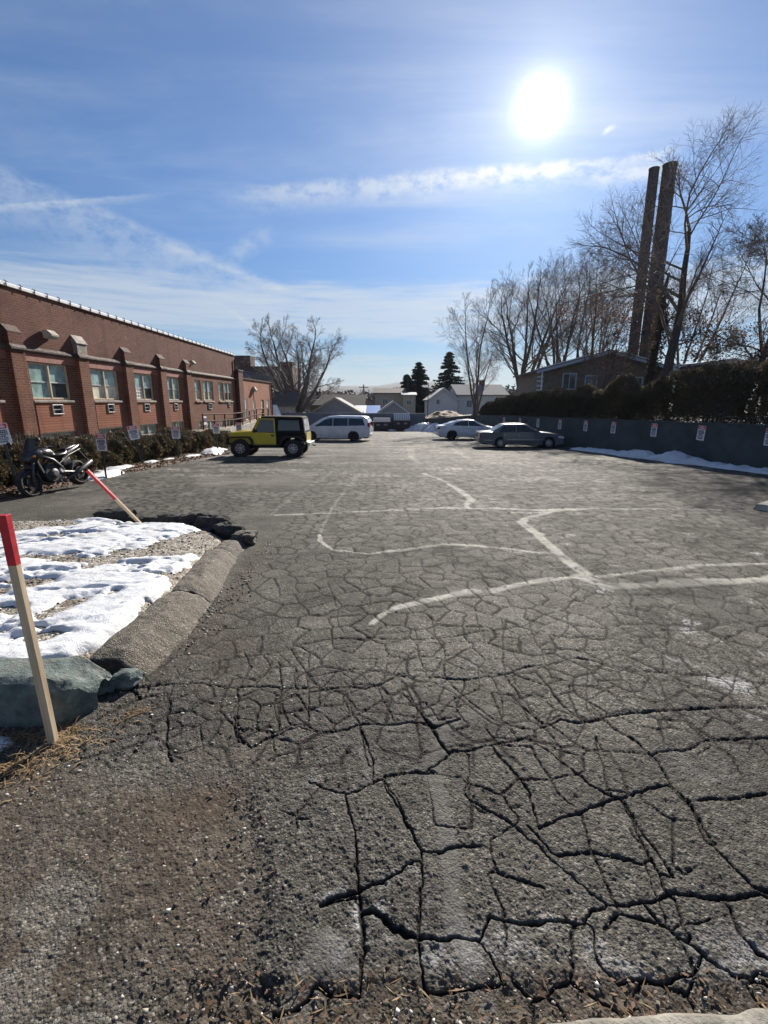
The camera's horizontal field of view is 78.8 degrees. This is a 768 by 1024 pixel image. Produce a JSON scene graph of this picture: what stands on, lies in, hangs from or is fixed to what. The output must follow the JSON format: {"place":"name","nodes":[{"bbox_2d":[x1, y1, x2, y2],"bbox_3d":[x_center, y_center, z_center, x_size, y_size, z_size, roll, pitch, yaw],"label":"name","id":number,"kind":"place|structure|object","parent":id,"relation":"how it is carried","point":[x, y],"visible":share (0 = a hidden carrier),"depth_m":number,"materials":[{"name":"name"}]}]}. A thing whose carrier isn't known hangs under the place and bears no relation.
{"place":"outdoors","nodes":[
{"label":"outdoors","id":0,"kind":"place"},
{"bbox_2d":[0,696,162,803],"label":"dry grass","id":1,"kind":"structure","parent":0,"point":[5,766],"depth_m":2.44,"materials":[{"name":"plant"}]},
{"bbox_2d":[0,519,224,658],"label":"bed gravel","id":2,"kind":"structure","parent":0,"point":[7,582],"depth_m":5.52,"materials":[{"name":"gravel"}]},
{"bbox_2d":[0,517,200,657],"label":"snow","id":3,"kind":"structure","parent":2,"relation":"on","point":[98,620],"depth_m":4.57,"materials":[{"name":"snow"}]},
{"bbox_2d":[85,469,141,522],"bbox_3d":[-4.039,-0.148,7.122,0.047,1.265,0.038,-24,33,10],"label":"marker stake","id":4,"kind":"object","parent":2,"relation":"on","point":[108,491],"visible":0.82,"depth_m":7.02,"materials":[{"name":"brown wood"}]},
{"bbox_2d":[199,527,213,533],"bbox_3d":[-2.619,0.291,6.867,0.230,0.120,0.200,-3,14,-11],"label":"asphalt chunk","id":5,"kind":"object","parent":2,"relation":"on","point":[209,529],"visible":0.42,"depth_m":6.83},
{"bbox_2d":[0,430,767,1023],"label":"parking lot","id":6,"kind":"structure","parent":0,"point":[516,836],"depth_m":2.34,"materials":[{"name":"asphalt"}]},
{"bbox_2d":[0,736,13,750],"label":"snow patch","id":7,"kind":"object","parent":6,"relation":"on","point":[2,739],"visible":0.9,"depth_m":2.48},
{"bbox_2d":[6,437,92,496],"bbox_3d":[-7.658,-1.098,10.739,0.837,1.271,2.095,-8,14,7],"label":"black motorcycle","id":8,"kind":"object","parent":6,"relation":"on","point":[40,474],"visible":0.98,"depth_m":10.41,"materials":[{"name":"metal"}]},
{"bbox_2d":[97,682,107,695],"bbox_3d":[-1.803,1.105,2.949,0.144,0.086,0.129,0,13,0],"label":"concrete rubble","id":9,"kind":"object","parent":6,"relation":"on","point":[102,689],"visible":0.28,"depth_m":2.91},
{"bbox_2d":[92,507,136,522],"bbox_3d":[-4.428,0.069,7.719,0.710,0.276,0.304,-1,13,-3],"label":"asphalt chunk","id":10,"kind":"object","parent":6,"relation":"on","point":[120,514],"visible":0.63,"depth_m":7.61,"materials":[{"name":"asphalt"}]},
{"bbox_2d":[112,668,142,689],"bbox_3d":[-1.665,1.077,3.028,0.181,0.117,0.173,0,13,0],"label":"rock","id":11,"kind":"object","parent":6,"relation":"on","point":[127,678],"visible":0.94,"depth_m":2.98,"materials":[{"name":"stone"}]},
{"bbox_2d":[138,515,152,522],"bbox_3d":[-3.861,0.135,7.563,0.256,0.147,0.237,-6,14,-22],"label":"asphalt chunk","id":12,"kind":"object","parent":6,"relation":"on","point":[144,518],"visible":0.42,"depth_m":7.49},
{"bbox_2d":[150,512,182,522],"bbox_3d":[-3.416,0.132,7.444,0.548,0.234,0.301,1,13,6],"label":"asphalt chunk","id":13,"kind":"object","parent":6,"relation":"on","point":[168,517],"visible":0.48,"depth_m":7.32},
{"bbox_2d":[179,511,208,525],"bbox_3d":[-2.978,0.126,7.353,0.451,0.258,0.292,-4,14,-17],"label":"asphalt chunk","id":14,"kind":"object","parent":6,"relation":"on","point":[188,518],"visible":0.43,"depth_m":7.22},
{"bbox_2d":[193,513,232,532],"bbox_3d":[-2.603,0.174,7.135,0.646,0.286,0.331,8,15,31],"label":"asphalt chunk","id":15,"kind":"object","parent":6,"relation":"on","point":[204,520],"visible":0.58,"depth_m":7.03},
{"bbox_2d":[212,521,245,539],"bbox_3d":[-2.213,0.278,6.663,0.610,0.272,0.300,12,18,42],"label":"asphalt chunk","id":16,"kind":"object","parent":6,"relation":"on","point":[226,530],"visible":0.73,"depth_m":6.52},
{"bbox_2d":[230,530,257,544],"bbox_3d":[-1.923,0.354,6.417,0.356,0.204,0.342,-1,13,-6],"label":"asphalt chunk","id":17,"kind":"object","parent":6,"relation":"on","point":[247,537],"visible":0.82,"depth_m":6.29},
{"bbox_2d":[225,415,315,456],"bbox_3d":[-4.916,-3.345,20.529,3.796,1.765,1.824,0,13,1],"label":"yellow off roader","id":18,"kind":"object","parent":6,"relation":"on","point":[274,431],"visible":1,"depth_m":19.82,"materials":[{"name":"paint"}]},
{"bbox_2d":[253,418,275,443],"bbox_3d":[-5.076,-3.424,19.813,0.940,1.082,0.128,0,13,1],"label":"door","id":19,"kind":"structure","parent":18,"relation":"in","point":[264,424],"depth_m":19.79,"materials":[{"name":"yellow paint"}]},
{"bbox_2d":[310,415,373,440],"bbox_3d":[-3.440,-6.087,33.808,5.190,1.800,2.180,2,13,8],"label":"white minivan","id":20,"kind":"object","parent":6,"relation":"on","point":[354,427],"visible":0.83,"depth_m":32.86,"materials":[{"name":"paint"}]},
{"bbox_2d":[373,418,390,430],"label":"dumpster","id":21,"kind":"object","parent":6,"relation":"on","point":[382,423],"visible":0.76,"depth_m":55.94,"materials":[{"name":"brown metal"}]},
{"bbox_2d":[2,542,767,1023],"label":"pebbles","id":22,"kind":"object","parent":6,"relation":"on","point":[394,1020],"visible":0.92,"depth_m":1.47,"materials":[{"name":"gravel"}]},
{"bbox_2d":[9,544,767,1023],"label":"leaf litter","id":23,"kind":"object","parent":6,"relation":"on","point":[485,990],"visible":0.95,"depth_m":1.40,"materials":[{"name":"plant"}]},
{"bbox_2d":[392,413,410,429],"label":"dumpster","id":24,"kind":"object","parent":6,"relation":"on","point":[401,421],"visible":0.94,"depth_m":55.90,"materials":[{"name":"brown metal"}]},
{"bbox_2d":[404,423,438,432],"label":"snow heap","id":25,"kind":"object","parent":6,"relation":"on","point":[424,427],"visible":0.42,"depth_m":54.25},
{"bbox_2d":[435,419,491,439],"bbox_3d":[6.500,-6.328,35.700,5.110,1.516,2.080,0,13,-2],"label":"white saloon car","id":26,"kind":"object","parent":6,"relation":"on","point":[452,430],"visible":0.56,"depth_m":34.82,"materials":[{"name":"paint"}]},
{"bbox_2d":[201,966,767,1023],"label":"dry needles","id":27,"kind":"object","parent":6,"relation":"on","point":[477,999],"visible":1,"depth_m":1.38,"materials":[{"name":"brown plant"}]},
{"bbox_2d":[475,423,563,447],"bbox_3d":[7.589,-4.338,26.409,4.708,1.346,1.906,0,13,1],"label":"grey saloon car","id":28,"kind":"object","parent":6,"relation":"on","point":[502,435],"visible":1,"depth_m":25.64,"materials":[{"name":"paint"}]},
{"bbox_2d":[571,447,767,474],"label":"snow bank","id":29,"kind":"structure","parent":6,"relation":"on","point":[676,457],"depth_m":17.57,"materials":[{"name":"snow"}]},
{"bbox_2d":[754,501,767,510],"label":"kerb end","id":30,"kind":"structure","parent":6,"relation":"on","point":[762,506],"depth_m":8.69,"materials":[{"name":"concrete"}]},
{"bbox_2d":[0,0,767,390],"label":"sky","id":31,"kind":"structure","parent":0,"point":[195,170],"materials":[{"name":"blue"}]},
{"bbox_2d":[36,381,759,402],"bbox_3d":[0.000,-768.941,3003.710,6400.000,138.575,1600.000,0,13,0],"label":"hills","id":32,"kind":"structure","parent":0,"point":[355,389],"depth_m":2573.40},
{"bbox_2d":[425,410,461,418],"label":"earth bank","id":33,"kind":"structure","parent":0,"point":[445,413],"depth_m":63.90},
{"bbox_2d":[452,340,501,414],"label":"bare tree","id":34,"kind":"object","parent":33,"relation":"on","point":[481,393],"visible":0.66,"depth_m":63.31,"materials":[{"name":"brown plant"}]},
{"bbox_2d":[551,1008,767,1023],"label":"pavement","id":35,"kind":"structure","parent":0,"point":[755,1016],"depth_m":1.33,"materials":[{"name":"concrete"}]},
{"bbox_2d":[567,413,767,424],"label":"garden terrace","id":36,"kind":"structure","parent":0,"point":[699,420],"depth_m":23.58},
{"bbox_2d":[435,279,515,415],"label":"bare tree","id":37,"kind":"object","parent":36,"relation":"on","point":[478,367],"visible":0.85,"depth_m":54.10,"materials":[{"name":"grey plant"}]},
{"bbox_2d":[479,391,540,415],"bbox_3d":[9.861,-8.660,37.396,1.632,2.256,9.623,-2,13,-8],"label":"tall hedge","id":38,"kind":"object","parent":36,"relation":"on","point":[510,405],"visible":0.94,"depth_m":35.93,"materials":[{"name":"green plant"}]},
{"bbox_2d":[469,248,608,388],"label":"bare tree","id":39,"kind":"object","parent":36,"relation":"on","point":[540,355],"visible":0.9,"depth_m":49.31,"materials":[{"name":"brown plant"}]},
{"bbox_2d":[483,246,631,367],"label":"bare tree","id":40,"kind":"object","parent":36,"relation":"on","point":[565,356],"visible":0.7,"depth_m":48.14,"materials":[{"name":"brown plant"}]},
{"bbox_2d":[512,256,629,369],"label":"bare tree","id":41,"kind":"object","parent":36,"relation":"on","point":[577,351],"visible":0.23,"depth_m":51.41,"materials":[{"name":"brown plant"}]},
{"bbox_2d":[555,242,634,354],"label":"bare tree","id":42,"kind":"object","parent":36,"relation":"on","point":[593,332],"visible":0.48,"depth_m":47.29,"materials":[{"name":"brown plant"}]},
{"bbox_2d":[513,350,678,413],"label":"gabled house","id":43,"kind":"structure","parent":36,"relation":"on","point":[569,374],"depth_m":38.55,"materials":[{"name":"brown"}]},
{"bbox_2d":[562,373,576,389],"bbox_3d":[15.355,-10.820,38.727,1.150,1.350,0.080,1,13,4],"label":"window","id":44,"kind":"structure","parent":43,"relation":"in","point":[569,380],"depth_m":38.71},
{"bbox_2d":[584,375,597,386],"bbox_3d":[17.101,-10.743,38.619,1.000,1.100,0.080,1,13,4],"label":"window","id":45,"kind":"structure","parent":43,"relation":"in","point":[586,379],"depth_m":38.59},
{"bbox_2d":[525,372,683,420],"bbox_3d":[11.495,-6.424,26.410,1.673,2.652,13.067,-2,13,-8],"label":"tall hedge","id":46,"kind":"object","parent":36,"relation":"on","point":[588,402],"visible":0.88,"depth_m":24.02,"materials":[{"name":"green plant"}]},
{"bbox_2d":[552,245,659,353],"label":"bare tree","id":47,"kind":"object","parent":36,"relation":"on","point":[613,342],"visible":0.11,"depth_m":55.20,"materials":[{"name":"brown plant"}]},
{"bbox_2d":[578,309,659,411],"bbox_3d":[15.642,-10.542,33.242,4.865,7.564,5.308,-10,16,-35],"label":"bare tree","id":48,"kind":"object","parent":36,"relation":"on","point":[609,357],"visible":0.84,"depth_m":32.65,"materials":[{"name":"brown plant"}]},
{"bbox_2d":[628,166,659,354],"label":"boiler stack","id":49,"kind":"object","parent":36,"relation":"on","point":[652,172],"visible":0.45,"depth_m":41.35,"materials":[{"name":"brown brick"}]},
{"bbox_2d":[543,99,767,414],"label":"bare tree","id":50,"kind":"object","parent":36,"relation":"on","point":[678,318],"visible":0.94,"depth_m":28.47,"materials":[{"name":"brown plant"}]},
{"bbox_2d":[638,161,677,358],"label":"boiler stack","id":51,"kind":"object","parent":36,"relation":"on","point":[645,334],"visible":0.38,"depth_m":41.22,"materials":[{"name":"brown brick"}]},
{"bbox_2d":[643,273,674,412],"bbox_3d":[19.959,-12.122,34.210,1.612,9.916,1.399,-12,18,-41],"label":"ivy covered trunk","id":52,"kind":"object","parent":36,"relation":"on","point":[653,360],"visible":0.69,"depth_m":33.90,"materials":[{"name":"green plant"}]},
{"bbox_2d":[616,206,767,380],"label":"bare tree","id":53,"kind":"object","parent":36,"relation":"on","point":[711,318],"visible":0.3,"depth_m":45.66,"materials":[{"name":"brown plant"}]},
{"bbox_2d":[656,358,767,424],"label":"tall hedge","id":54,"kind":"object","parent":36,"relation":"on","point":[738,405],"visible":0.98,"depth_m":17.35,"materials":[{"name":"green plant"}]},
{"bbox_2d":[673,358,755,414],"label":"flat roof house","id":55,"kind":"structure","parent":36,"relation":"on","point":[681,366],"depth_m":33.67,"materials":[{"name":"stone"}]},
{"bbox_2d":[680,336,767,416],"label":"bare tree","id":56,"kind":"object","parent":36,"relation":"on","point":[763,356],"visible":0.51,"depth_m":23.55,"materials":[{"name":"brown plant"}]},
{"bbox_2d":[681,216,767,414],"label":"bare tree","id":57,"kind":"object","parent":36,"relation":"on","point":[760,301],"visible":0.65,"depth_m":30.22,"materials":[{"name":"brown plant"}]},
{"bbox_2d":[703,212,767,415],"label":"bare tree","id":58,"kind":"object","parent":36,"relation":"on","point":[758,240],"visible":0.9,"depth_m":28.02,"materials":[{"name":"brown plant"}]},
{"bbox_3d":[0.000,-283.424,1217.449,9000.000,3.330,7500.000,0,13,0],"label":"ground","id":59,"kind":"structure","parent":0,"visible":0},
{"bbox_2d":[0,514,58,744],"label":"marker stake","id":60,"kind":"object","parent":59,"relation":"on","point":[10,546],"visible":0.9,"depth_m":2.31,"materials":[{"name":"brown wood"}]},
{"bbox_2d":[0,655,114,726],"bbox_3d":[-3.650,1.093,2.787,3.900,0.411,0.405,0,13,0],"label":"boulder","id":61,"kind":"object","parent":59,"relation":"on","point":[74,682],"visible":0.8,"depth_m":2.65,"materials":[{"name":"stone"}]},
{"bbox_2d":[0,447,230,498],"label":"hedge bed","id":62,"kind":"object","parent":59,"relation":"on","point":[67,482],"visible":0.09,"depth_m":14.61,"materials":[{"name":"soil"}]},
{"bbox_2d":[0,423,16,486],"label":"parking sign","id":63,"kind":"object","parent":62,"relation":"on","point":[5,437],"visible":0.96,"depth_m":10.48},
{"bbox_2d":[0,430,85,488],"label":"clipped hedge","id":64,"kind":"object","parent":62,"relation":"on","point":[6,477],"visible":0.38,"depth_m":11.57,"materials":[{"name":"green plant"}]},
{"bbox_2d":[95,434,106,477],"bbox_3d":[-7.838,-1.447,13.080,0.305,1.440,0.038,2,13,8],"label":"parking sign","id":65,"kind":"object","parent":62,"relation":"on","point":[101,442],"visible":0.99,"depth_m":12.97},
{"bbox_2d":[0,446,231,497],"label":"fallen leaves","id":66,"kind":"object","parent":62,"relation":"on","point":[139,464],"visible":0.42,"depth_m":15.87,"materials":[{"name":"brown plant"}]},
{"bbox_2d":[51,423,198,470],"bbox_3d":[-9.062,-2.526,17.236,1.466,1.546,7.796,0,13,2],"label":"clipped hedge","id":67,"kind":"object","parent":62,"relation":"on","point":[157,445],"visible":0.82,"depth_m":16.01,"materials":[{"name":"green plant"}]},
{"bbox_2d":[127,425,143,463],"bbox_3d":[-8.327,-2.108,15.860,0.305,1.640,0.038,-17,20,-26],"label":"parking sign","id":68,"kind":"object","parent":62,"relation":"on","point":[133,432],"visible":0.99,"depth_m":15.70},
{"bbox_2d":[87,447,227,480],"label":"roadside snow","id":69,"kind":"structure","parent":62,"relation":"on","point":[112,471],"depth_m":14.49,"materials":[{"name":"snow"}]},
{"bbox_2d":[171,427,179,456],"bbox_3d":[-8.102,-2.566,18.312,0.305,1.540,0.038,-2,13,-10],"label":"parking sign","id":70,"kind":"object","parent":62,"relation":"on","point":[175,433],"visible":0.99,"depth_m":18.19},
{"bbox_2d":[188,428,231,450],"bbox_3d":[-8.794,-3.876,24.065,1.612,1.385,5.491,0,13,0],"label":"clipped hedge","id":71,"kind":"object","parent":62,"relation":"on","point":[208,436],"visible":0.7,"depth_m":22.61,"materials":[{"name":"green plant"}]},
{"bbox_2d":[212,424,219,448],"bbox_3d":[-7.901,-3.376,22.128,0.305,1.600,0.038,-1,13,-5],"label":"parking sign","id":72,"kind":"object","parent":62,"relation":"on","point":[216,429],"visible":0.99,"depth_m":22.00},
{"bbox_2d":[0,279,245,438],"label":"brick building","id":73,"kind":"structure","parent":59,"relation":"on","point":[148,380],"depth_m":16.94,"materials":[{"name":"red brick"}]},
{"bbox_2d":[28,362,69,398],"bbox_3d":[-10.513,-4.091,14.658,0.079,1.080,1.676,0,13,2],"label":"window","id":74,"kind":"structure","parent":73,"relation":"in","point":[43,376],"depth_m":14.64,"materials":[{"name":"white glass"}]},
{"bbox_2d":[41,431,74,437],"bbox_3d":[-10.511,-2.168,15.111,0.075,0.790,1.576,0,13,2],"label":"window","id":75,"kind":"structure","parent":73,"relation":"in","point":[72,433],"depth_m":15.07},
{"bbox_2d":[90,368,118,399],"bbox_3d":[-10.428,-4.736,17.397,0.079,1.080,1.646,0,13,2],"label":"window","id":76,"kind":"structure","parent":73,"relation":"in","point":[104,380],"depth_m":17.42,"materials":[{"name":"white glass"}]},
{"bbox_2d":[99,427,121,433],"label":"window","id":77,"kind":"structure","parent":73,"relation":"in","point":[105,430],"depth_m":17.72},
{"bbox_2d":[134,373,153,399],"bbox_3d":[-10.344,-5.360,20.046,0.079,1.080,1.496,0,13,2],"label":"window","id":78,"kind":"structure","parent":73,"relation":"in","point":[144,381],"depth_m":20.17,"materials":[{"name":"white glass"}]},
{"bbox_2d":[140,424,155,433],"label":"window","id":79,"kind":"structure","parent":73,"relation":"in","point":[149,428],"depth_m":20.55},
{"bbox_2d":[167,377,179,399],"bbox_3d":[-10.267,-5.970,22.636,0.079,1.080,1.376,0,13,2],"label":"window","id":80,"kind":"structure","parent":73,"relation":"in","point":[173,385],"depth_m":22.75,"materials":[{"name":"white glass"}]},
{"bbox_2d":[194,380,200,399],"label":"window","id":81,"kind":"structure","parent":73,"relation":"in","point":[197,385],"depth_m":25.55,"materials":[{"name":"white glass"}]},
{"bbox_2d":[203,381,212,400],"bbox_3d":[-10.139,-6.948,26.785,0.079,1.080,1.406,0,13,2],"label":"window","id":82,"kind":"structure","parent":73,"relation":"in","point":[207,385],"depth_m":26.88,"materials":[{"name":"white glass"}]},
{"bbox_2d":[218,382,222,400],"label":"window","id":83,"kind":"structure","parent":73,"relation":"in","point":[219,384],"depth_m":28.88,"materials":[{"name":"white glass"}]},
{"bbox_2d":[224,383,231,400],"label":"window","id":84,"kind":"structure","parent":73,"relation":"in","point":[227,387],"depth_m":30.00,"materials":[{"name":"white glass"}]},
{"bbox_2d":[0,419,257,466],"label":"concrete ramp","id":85,"kind":"structure","parent":59,"relation":"on","point":[247,425],"depth_m":28.68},
{"bbox_2d":[202,408,268,429],"bbox_3d":[-9.177,-6.067,29.970,0.272,1.039,12.480,0,13,2],"label":"handrail","id":86,"kind":"object","parent":85,"relation":"on","point":[204,420],"visible":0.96,"depth_m":27.92,"materials":[{"name":"metal"}]},
{"bbox_2d":[89,591,209,676],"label":"kerb","id":87,"kind":"structure","parent":59,"relation":"on","point":[150,638],"depth_m":3.47,"materials":[{"name":"concrete"}]},
{"bbox_2d":[171,549,236,602],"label":"kerb","id":88,"kind":"structure","parent":59,"relation":"on","point":[205,576],"depth_m":4.82,"materials":[{"name":"concrete"}]},
{"bbox_2d":[214,539,245,556],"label":"kerb","id":89,"kind":"structure","parent":59,"relation":"on","point":[235,548],"depth_m":5.96,"materials":[{"name":"concrete"}]},
{"bbox_2d":[243,378,272,420],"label":"brick wing","id":90,"kind":"structure","parent":59,"relation":"on","point":[257,394],"depth_m":36.20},
{"bbox_2d":[234,355,301,391],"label":"brick block","id":91,"kind":"structure","parent":59,"relation":"on","point":[244,365],"depth_m":72.78,"materials":[{"name":"brown brick"}]},
{"bbox_2d":[273,405,280,414],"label":"white gable","id":92,"kind":"structure","parent":59,"relation":"on","point":[276,411],"depth_m":55.21,"materials":[{"name":"paint"}]},
{"bbox_2d":[272,391,297,412],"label":"house","id":93,"kind":"structure","parent":59,"relation":"on","point":[285,401],"depth_m":60.83,"materials":[{"name":"beige"}]},
{"bbox_2d":[235,312,347,412],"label":"bare tree","id":94,"kind":"object","parent":59,"relation":"on","point":[305,384],"visible":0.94,"depth_m":62.40,"materials":[{"name":"brown plant"}]},
{"bbox_2d":[309,397,363,412],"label":"grey garage","id":95,"kind":"structure","parent":59,"relation":"on","point":[337,405],"depth_m":64.44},
{"bbox_2d":[308,391,366,410],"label":"shingle roof house","id":96,"kind":"structure","parent":59,"relation":"on","point":[354,400],"depth_m":81.50,"materials":[{"name":"grey"}]},
{"bbox_2d":[281,413,424,430],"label":"back wall","id":97,"kind":"structure","parent":59,"relation":"on","point":[416,418],"depth_m":57.84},
{"bbox_2d":[355,405,379,412],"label":"sheeted roof","id":98,"kind":"structure","parent":59,"relation":"on","point":[373,408],"depth_m":74.54,"materials":[{"name":"blue"}]},
{"bbox_2d":[373,388,405,408],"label":"beige flat house","id":99,"kind":"structure","parent":59,"relation":"on","point":[384,397],"depth_m":83.65,"materials":[{"name":"beige"}]},
{"bbox_2d":[377,400,409,412],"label":"white garage","id":100,"kind":"structure","parent":59,"relation":"on","point":[393,406],"depth_m":66.40,"materials":[{"name":"grey"}]},
{"bbox_2d":[400,374,416,412],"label":"spruce tree","id":101,"kind":"object","parent":59,"relation":"on","point":[406,381],"visible":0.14,"depth_m":93.88,"materials":[{"name":"green plant"}]},
{"bbox_2d":[401,392,416,412],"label":"porch tower","id":102,"kind":"structure","parent":59,"relation":"on","point":[408,401],"depth_m":81.82,"materials":[{"name":"beige"}]},
{"bbox_2d":[303,383,516,412],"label":"distant woods","id":103,"kind":"object","parent":59,"relation":"on","point":[371,398],"visible":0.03,"depth_m":161.27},
{"bbox_2d":[406,362,430,412],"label":"spruce tree","id":104,"kind":"object","parent":59,"relation":"on","point":[418,376],"visible":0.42,"depth_m":92.57,"materials":[{"name":"green plant"}]},
{"bbox_2d":[423,387,460,415],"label":"white house","id":105,"kind":"structure","parent":59,"relation":"on","point":[442,399],"depth_m":74.03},
{"bbox_2d":[430,352,464,392],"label":"spruce tree","id":106,"kind":"object","parent":59,"relation":"on","point":[448,378],"visible":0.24,"depth_m":92.25,"materials":[{"name":"green plant"}]},
{"bbox_2d":[425,415,475,423],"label":"corner wall","id":107,"kind":"structure","parent":59,"relation":"on","point":[438,420],"depth_m":50.41,"materials":[{"name":"stone"}]},
{"bbox_2d":[448,380,509,414],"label":"pale house","id":108,"kind":"structure","parent":59,"relation":"on","point":[461,392],"depth_m":76.04,"materials":[{"name":"white"}]},
{"bbox_2d":[475,415,767,467],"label":"retaining wall","id":109,"kind":"structure","parent":59,"relation":"on","point":[736,444],"depth_m":19.20,"materials":[{"name":"concrete"}]},
{"bbox_2d":[650,423,657,436],"bbox_3d":[11.399,-3.458,19.730,0.009,0.540,0.360,-2,14,-8],"label":"parking sign","id":110,"kind":"object","parent":109,"relation":"attached to","point":[654,430],"visible":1,"depth_m":19.73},
{"bbox_2d":[696,425,705,440],"bbox_3d":[11.757,-2.928,17.324,0.009,0.540,0.360,-2,17,-8],"label":"parking sign","id":111,"kind":"object","parent":109,"relation":"attached to","point":[701,432],"visible":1,"depth_m":17.31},
{"bbox_2d":[763,428,767,445],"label":"parking sign","id":112,"kind":"object","parent":109,"relation":"attached to","point":[766,439],"visible":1,"depth_m":14.82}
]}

